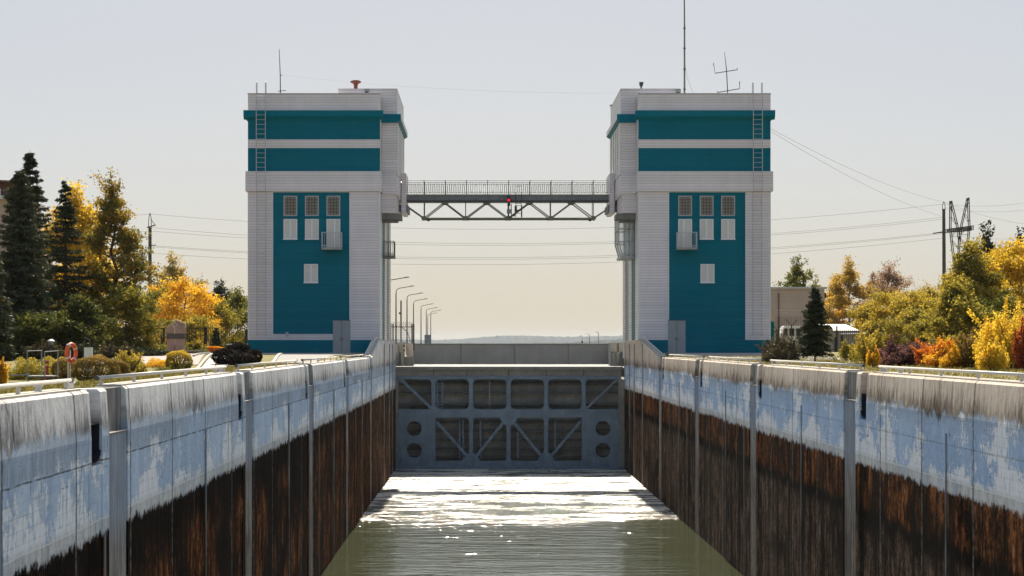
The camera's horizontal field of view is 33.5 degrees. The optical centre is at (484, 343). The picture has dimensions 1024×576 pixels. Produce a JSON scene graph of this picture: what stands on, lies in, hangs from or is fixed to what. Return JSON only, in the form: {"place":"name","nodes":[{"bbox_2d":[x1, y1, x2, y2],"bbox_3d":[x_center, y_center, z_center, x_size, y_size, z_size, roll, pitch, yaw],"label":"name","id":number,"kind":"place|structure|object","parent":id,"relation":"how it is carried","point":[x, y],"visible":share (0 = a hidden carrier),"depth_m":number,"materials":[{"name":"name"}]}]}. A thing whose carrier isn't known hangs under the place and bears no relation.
{"place":"outdoors","nodes":[
{"label":"outdoors","id":0,"kind":"place"},
{"bbox_2d":[101,354,205,364],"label":"path","id":1,"kind":"structure","parent":0,"point":[196,359],"depth_m":94.41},
{"bbox_2d":[166,319,185,350],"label":"stone monument","id":2,"kind":"object","parent":1,"relation":"on","point":[176,334],"visible":0.91,"depth_m":116.00,"materials":[{"name":"stone"}]},
{"bbox_2d":[0,350,405,393],"bbox_3d":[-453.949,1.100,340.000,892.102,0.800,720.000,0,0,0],"label":"ground","id":3,"kind":"structure","parent":0,"point":[268,358],"depth_m":88.57,"materials":[{"name":"concrete"}]},
{"bbox_2d":[0,357,11,383],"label":"shrub","id":4,"kind":"object","parent":3,"relation":"on","point":[4,377],"visible":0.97,"depth_m":59.91,"materials":[{"name":"yellow plant"}]},
{"bbox_2d":[0,251,19,360],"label":"spruce tree","id":5,"kind":"object","parent":3,"relation":"on","point":[6,350],"visible":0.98,"depth_m":91.94,"materials":[{"name":"green plant"}]},
{"bbox_2d":[0,180,44,287],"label":"flat block","id":6,"kind":"structure","parent":3,"relation":"on","point":[4,184],"depth_m":127.71,"materials":[{"name":"paint"}]},
{"bbox_2d":[0,170,56,344],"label":"spruce tree","id":7,"kind":"object","parent":3,"relation":"on","point":[19,293],"visible":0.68,"depth_m":99.47,"materials":[{"name":"green plant"}]},
{"bbox_2d":[2,153,62,344],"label":"spruce tree","id":8,"kind":"object","parent":3,"relation":"on","point":[29,164],"visible":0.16,"depth_m":112.87,"materials":[{"name":"green plant"}]},
{"bbox_2d":[8,350,58,381],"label":"railing","id":9,"kind":"object","parent":3,"relation":"on","point":[44,375],"visible":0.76,"depth_m":66.31,"materials":[{"name":"metal"}]},
{"bbox_2d":[8,356,69,379],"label":"hedge","id":10,"kind":"object","parent":3,"relation":"on","point":[33,367],"visible":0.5,"depth_m":70.36,"materials":[{"name":"yellow plant"}]},
{"bbox_2d":[3,310,76,357],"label":"deciduous tree","id":11,"kind":"object","parent":3,"relation":"on","point":[32,328],"visible":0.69,"depth_m":95.26,"materials":[{"name":"green plant"}]},
{"bbox_2d":[20,338,64,360],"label":"shrub","id":12,"kind":"object","parent":3,"relation":"on","point":[43,348],"visible":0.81,"depth_m":91.71,"materials":[{"name":"green plant"}]},
{"bbox_2d":[51,357,74,378],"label":"hedge","id":13,"kind":"object","parent":3,"relation":"on","point":[62,371],"visible":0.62,"depth_m":68.24,"materials":[{"name":"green plant"}]},
{"bbox_2d":[38,180,98,341],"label":"spruce tree","id":14,"kind":"object","parent":3,"relation":"on","point":[65,211],"visible":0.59,"depth_m":107.76,"materials":[{"name":"green plant"}]},
{"bbox_2d":[68,350,70,377],"bbox_3d":[-15.946,0.838,65.026,0.275,1.724,0.090,0,0,0],"label":"ring stand","id":15,"kind":"object","parent":3,"relation":"on","point":[70,366],"visible":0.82,"depth_m":64.98,"materials":[{"name":"white paint"}]},
{"bbox_2d":[65,342,77,362],"bbox_3d":[-15.791,0.335,64.880,0.172,0.799,0.740,0,0,22],"label":"life ring","id":16,"kind":"object","parent":15,"relation":"hanging from","point":[75,349],"visible":0.98,"depth_m":64.77,"materials":[{"name":"orange plastic"}]},
{"bbox_2d":[64,336,98,358],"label":"shrub","id":17,"kind":"object","parent":3,"relation":"on","point":[80,348],"visible":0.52,"depth_m":94.29,"materials":[{"name":"green plant"}]},
{"bbox_2d":[33,178,131,345],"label":"deciduous tree","id":18,"kind":"object","parent":3,"relation":"on","point":[82,214],"visible":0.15,"depth_m":125.06,"materials":[{"name":"yellow plant"}]},
{"bbox_2d":[46,291,122,356],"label":"deciduous tree","id":19,"kind":"object","parent":3,"relation":"on","point":[79,312],"visible":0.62,"depth_m":97.51,"materials":[{"name":"green plant"}]},
{"bbox_2d":[72,354,120,381],"bbox_3d":[-14.741,0.970,64.505,1.770,1.184,1.772,0,0,0],"label":"hedge","id":20,"kind":"object","parent":3,"relation":"on","point":[95,361],"visible":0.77,"depth_m":64.03,"materials":[{"name":"plant"}]},
{"bbox_2d":[95,339,136,358],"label":"shrub","id":21,"kind":"object","parent":3,"relation":"on","point":[109,350],"visible":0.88,"depth_m":92.80,"materials":[{"name":"green plant"}]},
{"bbox_2d":[62,283,174,352],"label":"deciduous tree","id":22,"kind":"object","parent":3,"relation":"on","point":[131,306],"visible":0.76,"depth_m":105.05,"materials":[{"name":"green plant"}]},
{"bbox_2d":[69,166,172,349],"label":"deciduous tree","id":23,"kind":"object","parent":3,"relation":"on","point":[114,217],"visible":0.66,"depth_m":109.59,"materials":[{"name":"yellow plant"}]},
{"bbox_2d":[109,349,145,373],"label":"shrub","id":24,"kind":"object","parent":3,"relation":"on","point":[133,360],"visible":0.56,"depth_m":75.75,"materials":[{"name":"yellow plant"}]},
{"bbox_2d":[134,346,168,355],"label":"shrub","id":25,"kind":"object","parent":3,"relation":"on","point":[147,351],"visible":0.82,"depth_m":99.56,"materials":[{"name":"green plant"}]},
{"bbox_2d":[147,214,155,298],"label":"power pole","id":26,"kind":"object","parent":3,"relation":"on","point":[150,245],"visible":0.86,"depth_m":229.86,"materials":[{"name":"metal"}]},
{"bbox_2d":[0,362,306,393],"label":"grass","id":27,"kind":"structure","parent":3,"relation":"on","point":[92,383],"depth_m":42.67,"materials":[{"name":"plant"}]},
{"bbox_2d":[141,247,208,327],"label":"deciduous tree","id":28,"kind":"object","parent":3,"relation":"on","point":[173,270],"visible":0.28,"depth_m":189.43,"materials":[{"name":"yellow plant"}]},
{"bbox_2d":[165,349,193,372],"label":"shrub","id":29,"kind":"object","parent":3,"relation":"on","point":[171,359],"visible":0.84,"depth_m":77.62,"materials":[{"name":"yellow plant"}]},
{"bbox_2d":[143,274,224,344],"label":"deciduous tree","id":30,"kind":"object","parent":3,"relation":"on","point":[170,306],"visible":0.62,"depth_m":157.22,"materials":[{"name":"yellow plant"}]},
{"bbox_2d":[141,325,247,349],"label":"iron fence","id":31,"kind":"object","parent":3,"relation":"on","point":[205,336],"visible":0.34,"depth_m":137.99,"materials":[{"name":"metal"}]},
{"bbox_2d":[0,339,395,575],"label":"lock wall","id":32,"kind":"structure","parent":3,"relation":"on","point":[284,470],"depth_m":43.47,"materials":[{"name":"concrete"}]},
{"bbox_2d":[0,378,73,393],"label":"pipe railing","id":33,"kind":"object","parent":32,"relation":"on","point":[18,386],"visible":1,"depth_m":28.78,"materials":[{"name":"metal"}]},
{"bbox_2d":[94,365,227,385],"bbox_3d":[-7.650,0.725,41.850,0.104,0.210,16.760,0,0,0],"label":"pipe railing","id":34,"kind":"object","parent":32,"relation":"on","point":[132,375],"visible":0.89,"depth_m":39.07,"materials":[{"name":"metal"}]},
{"bbox_2d":[235,359,297,370],"bbox_3d":[-7.650,0.725,60.650,0.104,0.210,16.760,0,0,0],"label":"pipe railing","id":35,"kind":"object","parent":32,"relation":"on","point":[262,363],"visible":0.98,"depth_m":59.01,"materials":[{"name":"metal"}]},
{"bbox_2d":[395,366,623,468],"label":"lift gate","id":36,"kind":"structure","parent":32,"relation":"attached to","point":[509,417],"depth_m":138.98,"materials":[{"name":"metal"}]},
{"bbox_2d":[173,313,224,347],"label":"deciduous tree","id":37,"kind":"object","parent":3,"relation":"on","point":[196,325],"visible":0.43,"depth_m":149.39,"materials":[{"name":"yellow plant"}]},
{"bbox_2d":[186,298,247,345],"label":"deciduous tree","id":38,"kind":"object","parent":3,"relation":"on","point":[221,309],"visible":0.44,"depth_m":164.35,"materials":[{"name":"green plant"}]},
{"bbox_2d":[208,277,232,319],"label":"pine tree","id":39,"kind":"object","parent":3,"relation":"on","point":[219,290],"visible":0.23,"depth_m":199.66,"materials":[{"name":"green plant"}]},
{"bbox_2d":[210,348,237,364],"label":"shrub","id":40,"kind":"object","parent":3,"relation":"on","point":[221,354],"visible":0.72,"depth_m":86.55,"materials":[{"name":"black plant"}]},
{"bbox_2d":[215,286,247,344],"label":"deciduous tree","id":41,"kind":"object","parent":3,"relation":"on","point":[237,298],"visible":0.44,"depth_m":174.16,"materials":[{"name":"green plant"}]},
{"bbox_2d":[226,341,250,359],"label":"shrub","id":42,"kind":"object","parent":3,"relation":"on","point":[241,347],"visible":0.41,"depth_m":89.62,"materials":[{"name":"black plant"}]},
{"bbox_2d":[227,352,257,365],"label":"shrub","id":43,"kind":"object","parent":3,"relation":"on","point":[235,358],"visible":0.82,"depth_m":84.51,"materials":[{"name":"black plant"}]},
{"bbox_2d":[243,81,409,358],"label":"control tower","id":44,"kind":"structure","parent":3,"relation":"on","point":[326,183],"depth_m":129.00,"materials":[{"name":"grey metal"}]},
{"bbox_2d":[283,196,296,215],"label":"window","id":45,"kind":"structure","parent":44,"relation":"in","point":[289,202],"depth_m":129.00,"materials":[{"name":"grey glass"}]},
{"bbox_2d":[283,219,297,239],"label":"window","id":46,"kind":"structure","parent":44,"relation":"in","point":[289,225],"depth_m":129.00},
{"bbox_2d":[303,264,317,282],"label":"window","id":47,"kind":"structure","parent":44,"relation":"in","point":[310,270],"depth_m":129.00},
{"bbox_2d":[304,219,318,239],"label":"window","id":48,"kind":"structure","parent":44,"relation":"in","point":[311,225],"depth_m":129.00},
{"bbox_2d":[305,196,318,215],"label":"window","id":49,"kind":"structure","parent":44,"relation":"in","point":[311,202],"depth_m":129.00,"materials":[{"name":"grey glass"}]},
{"bbox_2d":[326,196,339,215],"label":"window","id":50,"kind":"structure","parent":44,"relation":"in","point":[332,202],"depth_m":129.00,"materials":[{"name":"grey glass"}]},
{"bbox_2d":[326,219,339,246],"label":"balcony door","id":51,"kind":"structure","parent":44,"relation":"in","point":[332,225],"depth_m":129.00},
{"bbox_2d":[333,321,341,352],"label":"door","id":52,"kind":"structure","parent":44,"relation":"in","point":[337,325],"depth_m":128.97,"materials":[{"name":"metal"}]},
{"bbox_2d":[342,321,350,352],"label":"door","id":53,"kind":"structure","parent":44,"relation":"in","point":[346,342],"depth_m":128.97,"materials":[{"name":"metal"}]},
{"bbox_2d":[407,180,615,220],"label":"footbridge","id":54,"kind":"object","parent":44,"relation":"attached to","point":[527,200],"visible":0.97,"depth_m":137.63,"materials":[{"name":"metal"}]},
{"bbox_2d":[396,342,404,365],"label":"concrete pier","id":55,"kind":"structure","parent":3,"relation":"on","point":[400,350],"depth_m":150.25,"materials":[{"name":"concrete"}]},
{"bbox_2d":[391,323,413,350],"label":"barbed fence","id":56,"kind":"object","parent":55,"relation":"on","point":[405,334],"visible":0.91,"depth_m":153.44,"materials":[{"name":"metal"}]},
{"bbox_2d":[262,353,356,363],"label":"pavement","id":57,"kind":"structure","parent":0,"point":[291,356],"depth_m":101.24,"materials":[{"name":"concrete"}]},
{"bbox_2d":[133,335,622,343],"bbox_3d":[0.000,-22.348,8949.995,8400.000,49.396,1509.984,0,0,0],"label":"hills","id":58,"kind":"structure","parent":0,"point":[522,339],"depth_m":8393.75,"materials":[{"name":"grey"}]},
{"bbox_2d":[0,0,1023,378],"label":"sky","id":59,"kind":"structure","parent":0,"point":[925,98],"materials":[{"name":"white"}]},
{"bbox_2d":[414,339,622,343],"bbox_3d":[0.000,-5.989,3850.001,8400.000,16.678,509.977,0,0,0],"label":"hills","id":60,"kind":"structure","parent":0,"point":[607,341],"depth_m":3707.82,"materials":[{"name":"grey"}]},
{"bbox_2d":[414,364,623,367],"bbox_3d":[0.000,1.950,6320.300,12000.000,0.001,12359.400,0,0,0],"label":"reservoir water","id":61,"kind":"structure","parent":0,"point":[512,365],"depth_m":154.19,"materials":[{"name":"grey liquid"}]},
{"bbox_2d":[413,344,608,363],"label":"flood barrier","id":62,"kind":"object","parent":61,"relation":"in","point":[510,353],"visible":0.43,"depth_m":165.00,"materials":[{"name":"concrete"}]},
{"bbox_2d":[609,343,623,376],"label":"concrete pier","id":63,"kind":"structure","parent":61,"relation":"in","point":[616,358],"depth_m":150.25,"materials":[{"name":"concrete"}]},
{"bbox_2d":[319,469,743,575],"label":"chamber water","id":64,"kind":"structure","parent":0,"point":[517,522],"depth_m":92.98,"materials":[{"name":"liquid"}]},
{"bbox_2d":[670,353,838,362],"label":"pavement","id":65,"kind":"structure","parent":0,"point":[728,354],"depth_m":115.37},
{"bbox_2d":[664,352,1023,380],"bbox_3d":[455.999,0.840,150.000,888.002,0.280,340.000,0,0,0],"label":"ground","id":66,"kind":"structure","parent":0,"point":[938,373],"depth_m":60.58,"materials":[{"name":"plant"}]},
{"bbox_2d":[605,82,774,357],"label":"control tower","id":67,"kind":"structure","parent":66,"relation":"on","point":[689,179],"depth_m":129.00,"materials":[{"name":"grey metal"}]},
{"bbox_2d":[668,321,676,352],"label":"door","id":68,"kind":"structure","parent":67,"relation":"in","point":[672,325],"depth_m":128.97,"materials":[{"name":"metal"}]},
{"bbox_2d":[677,321,685,352],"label":"door","id":69,"kind":"structure","parent":67,"relation":"in","point":[681,325],"depth_m":128.97,"materials":[{"name":"metal"}]},
{"bbox_2d":[678,196,691,215],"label":"window","id":70,"kind":"structure","parent":67,"relation":"in","point":[684,202],"depth_m":129.00,"materials":[{"name":"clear glass"}]},
{"bbox_2d":[678,219,691,246],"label":"balcony door","id":71,"kind":"structure","parent":67,"relation":"in","point":[684,225],"depth_m":129.00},
{"bbox_2d":[699,219,713,239],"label":"window","id":72,"kind":"structure","parent":67,"relation":"in","point":[706,225],"depth_m":129.00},
{"bbox_2d":[700,196,713,215],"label":"window","id":73,"kind":"structure","parent":67,"relation":"in","point":[706,202],"depth_m":129.00,"materials":[{"name":"grey glass"}]},
{"bbox_2d":[700,264,714,282],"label":"window","id":74,"kind":"structure","parent":67,"relation":"in","point":[707,271],"depth_m":129.00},
{"bbox_2d":[721,196,734,215],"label":"window","id":75,"kind":"structure","parent":67,"relation":"in","point":[727,202],"depth_m":129.00,"materials":[{"name":"grey glass"}]},
{"bbox_2d":[721,219,735,239],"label":"window","id":76,"kind":"structure","parent":67,"relation":"in","point":[727,225],"depth_m":129.00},
{"bbox_2d":[755,344,790,362],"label":"shrub","id":77,"kind":"object","parent":66,"relation":"on","point":[773,354],"visible":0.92,"depth_m":85.55,"materials":[{"name":"green plant"}]},
{"bbox_2d":[758,327,801,360],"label":"shrub","id":78,"kind":"object","parent":66,"relation":"on","point":[792,347],"visible":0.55,"depth_m":91.47,"materials":[{"name":"green plant"}]},
{"bbox_2d":[780,326,803,347],"bbox_3d":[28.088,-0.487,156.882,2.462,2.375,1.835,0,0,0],"label":"parked van","id":79,"kind":"object","parent":66,"relation":"on","point":[796,330],"visible":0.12,"depth_m":156.00,"materials":[{"name":"white metal"}]},
{"bbox_2d":[772,255,822,286],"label":"deciduous tree","id":80,"kind":"object","parent":66,"relation":"on","point":[794,277],"visible":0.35,"depth_m":199.37,"materials":[{"name":"green plant"}]},
{"bbox_2d":[771,287,826,345],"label":"brick building","id":81,"kind":"structure","parent":66,"relation":"on","point":[794,300],"depth_m":172.00,"materials":[{"name":"beige brick"}]},
{"bbox_2d":[795,286,834,361],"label":"spruce tree","id":82,"kind":"object","parent":66,"relation":"on","point":[814,327],"visible":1,"depth_m":85.75,"materials":[{"name":"green plant"}]},
{"bbox_2d":[624,340,1023,575],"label":"lock wall","id":83,"kind":"structure","parent":66,"relation":"on","point":[752,469],"depth_m":55.93,"materials":[{"name":"concrete"}]},
{"bbox_2d":[769,359,864,370],"bbox_3d":[11.750,0.725,61.350,0.104,0.210,17.160,0,0,0],"label":"pipe railing","id":84,"kind":"object","parent":83,"relation":"on","point":[820,363],"visible":0.9,"depth_m":59.67,"materials":[{"name":"metal"}]},
{"bbox_2d":[877,365,1023,381],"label":"pipe railing","id":85,"kind":"object","parent":83,"relation":"on","point":[978,373],"visible":0.9,"depth_m":42.41,"materials":[{"name":"metal"}]},
{"bbox_2d":[824,324,865,351],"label":"garden shed","id":86,"kind":"structure","parent":66,"relation":"on","point":[836,331],"depth_m":150.00,"materials":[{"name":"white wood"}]},
{"bbox_2d":[837,339,862,360],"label":"shrub","id":87,"kind":"object","parent":66,"relation":"on","point":[845,352],"visible":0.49,"depth_m":91.90,"materials":[{"name":"green plant"}]},
{"bbox_2d":[824,253,883,333],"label":"deciduous tree","id":88,"kind":"object","parent":66,"relation":"on","point":[846,280],"visible":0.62,"depth_m":176.99,"materials":[{"name":"plant"}]},
{"bbox_2d":[848,323,886,364],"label":"shrub","id":89,"kind":"object","parent":66,"relation":"on","point":[860,352],"visible":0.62,"depth_m":77.71,"materials":[{"name":"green plant"}]},
{"bbox_2d":[866,345,880,365],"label":"shrub","id":90,"kind":"object","parent":66,"relation":"on","point":[873,359],"visible":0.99,"depth_m":69.89,"materials":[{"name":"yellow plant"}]},
{"bbox_2d":[844,297,903,338],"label":"deciduous tree","id":91,"kind":"object","parent":66,"relation":"on","point":[862,312],"visible":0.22,"depth_m":159.50,"materials":[{"name":"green plant"}]},
{"bbox_2d":[841,256,918,317],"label":"deciduous tree","id":92,"kind":"object","parent":66,"relation":"on","point":[896,280],"visible":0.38,"depth_m":181.56,"materials":[{"name":"brown plant"}]},
{"bbox_2d":[854,288,939,341],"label":"deciduous tree","id":93,"kind":"object","parent":66,"relation":"on","point":[881,299],"visible":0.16,"depth_m":155.87,"materials":[{"name":"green plant"}]},
{"bbox_2d":[878,333,925,366],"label":"shrub","id":94,"kind":"object","parent":66,"relation":"on","point":[893,354],"visible":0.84,"depth_m":71.47,"materials":[{"name":"purple plant"}]},
{"bbox_2d":[877,303,933,348],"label":"deciduous tree","id":95,"kind":"object","parent":66,"relation":"on","point":[896,326],"visible":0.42,"depth_m":127.87,"materials":[{"name":"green plant"}]},
{"bbox_2d":[883,280,946,335],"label":"deciduous tree","id":96,"kind":"object","parent":66,"relation":"on","point":[912,298],"visible":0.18,"depth_m":149.92,"materials":[{"name":"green plant"}]},
{"bbox_2d":[909,335,958,367],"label":"shrub","id":97,"kind":"object","parent":66,"relation":"on","point":[929,356],"visible":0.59,"depth_m":69.87,"materials":[{"name":"orange plant"}]},
{"bbox_2d":[933,201,945,289],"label":"power pole","id":98,"kind":"object","parent":66,"relation":"on","point":[943,232],"visible":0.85,"depth_m":229.81,"materials":[{"name":"concrete"}]},
{"bbox_2d":[162,234,925,257],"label":"power cable","id":99,"kind":"object","parent":98,"relation":"attached to","point":[518,257],"visible":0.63,"depth_m":229.99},
{"bbox_2d":[938,342,966,368],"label":"shrub","id":100,"kind":"object","parent":66,"relation":"on","point":[950,359],"visible":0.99,"depth_m":65.70,"materials":[{"name":"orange plant"}]},
{"bbox_2d":[908,277,1002,346],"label":"deciduous tree","id":101,"kind":"object","parent":66,"relation":"on","point":[955,302],"visible":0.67,"depth_m":103.43,"materials":[{"name":"green plant"}]},
{"bbox_2d":[946,197,973,269],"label":"lattice pylon","id":102,"kind":"object","parent":66,"relation":"on","point":[968,228],"visible":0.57,"depth_m":261.52,"materials":[{"name":"metal"}]},
{"bbox_2d":[953,326,981,368],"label":"shrub","id":103,"kind":"object","parent":66,"relation":"on","point":[967,359],"visible":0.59,"depth_m":65.60,"materials":[{"name":"green plant"}]},
{"bbox_2d":[912,233,1023,339],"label":"deciduous tree","id":104,"kind":"object","parent":66,"relation":"on","point":[966,265],"visible":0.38,"depth_m":117.23,"materials":[{"name":"green plant"}]},
{"bbox_2d":[935,235,1023,316],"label":"deciduous tree","id":105,"kind":"object","parent":66,"relation":"on","point":[1011,259],"visible":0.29,"depth_m":122.44,"materials":[{"name":"yellow plant"}]},
{"bbox_2d":[973,220,995,258],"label":"pine tree","id":106,"kind":"object","parent":66,"relation":"on","point":[989,243],"visible":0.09,"depth_m":149.74,"materials":[{"name":"green plant"}]},
{"bbox_2d":[957,294,1021,336],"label":"deciduous tree","id":107,"kind":"object","parent":66,"relation":"on","point":[997,304],"visible":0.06,"depth_m":107.80,"materials":[{"name":"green plant"}]},
{"bbox_2d":[973,336,1010,371],"bbox_3d":[17.968,0.370,59.999,1.349,1.339,1.135,0,0,-32],"label":"shrub","id":108,"kind":"object","parent":66,"relation":"on","point":[994,356],"visible":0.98,"depth_m":59.76,"materials":[{"name":"yellow plant"}]},
{"bbox_2d":[967,295,1023,369],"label":"shrub","id":109,"kind":"object","parent":66,"relation":"on","point":[1000,331],"visible":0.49,"depth_m":63.72,"materials":[{"name":"yellow plant"}]},
{"bbox_2d":[972,259,1023,323],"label":"deciduous tree","id":110,"kind":"object","parent":66,"relation":"on","point":[1001,282],"visible":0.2,"depth_m":118.25,"materials":[{"name":"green plant"}]},
{"bbox_2d":[1011,315,1023,370],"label":"shrub","id":111,"kind":"object","parent":66,"relation":"on","point":[1018,348],"visible":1,"depth_m":61.87,"materials":[{"name":"red plant"}]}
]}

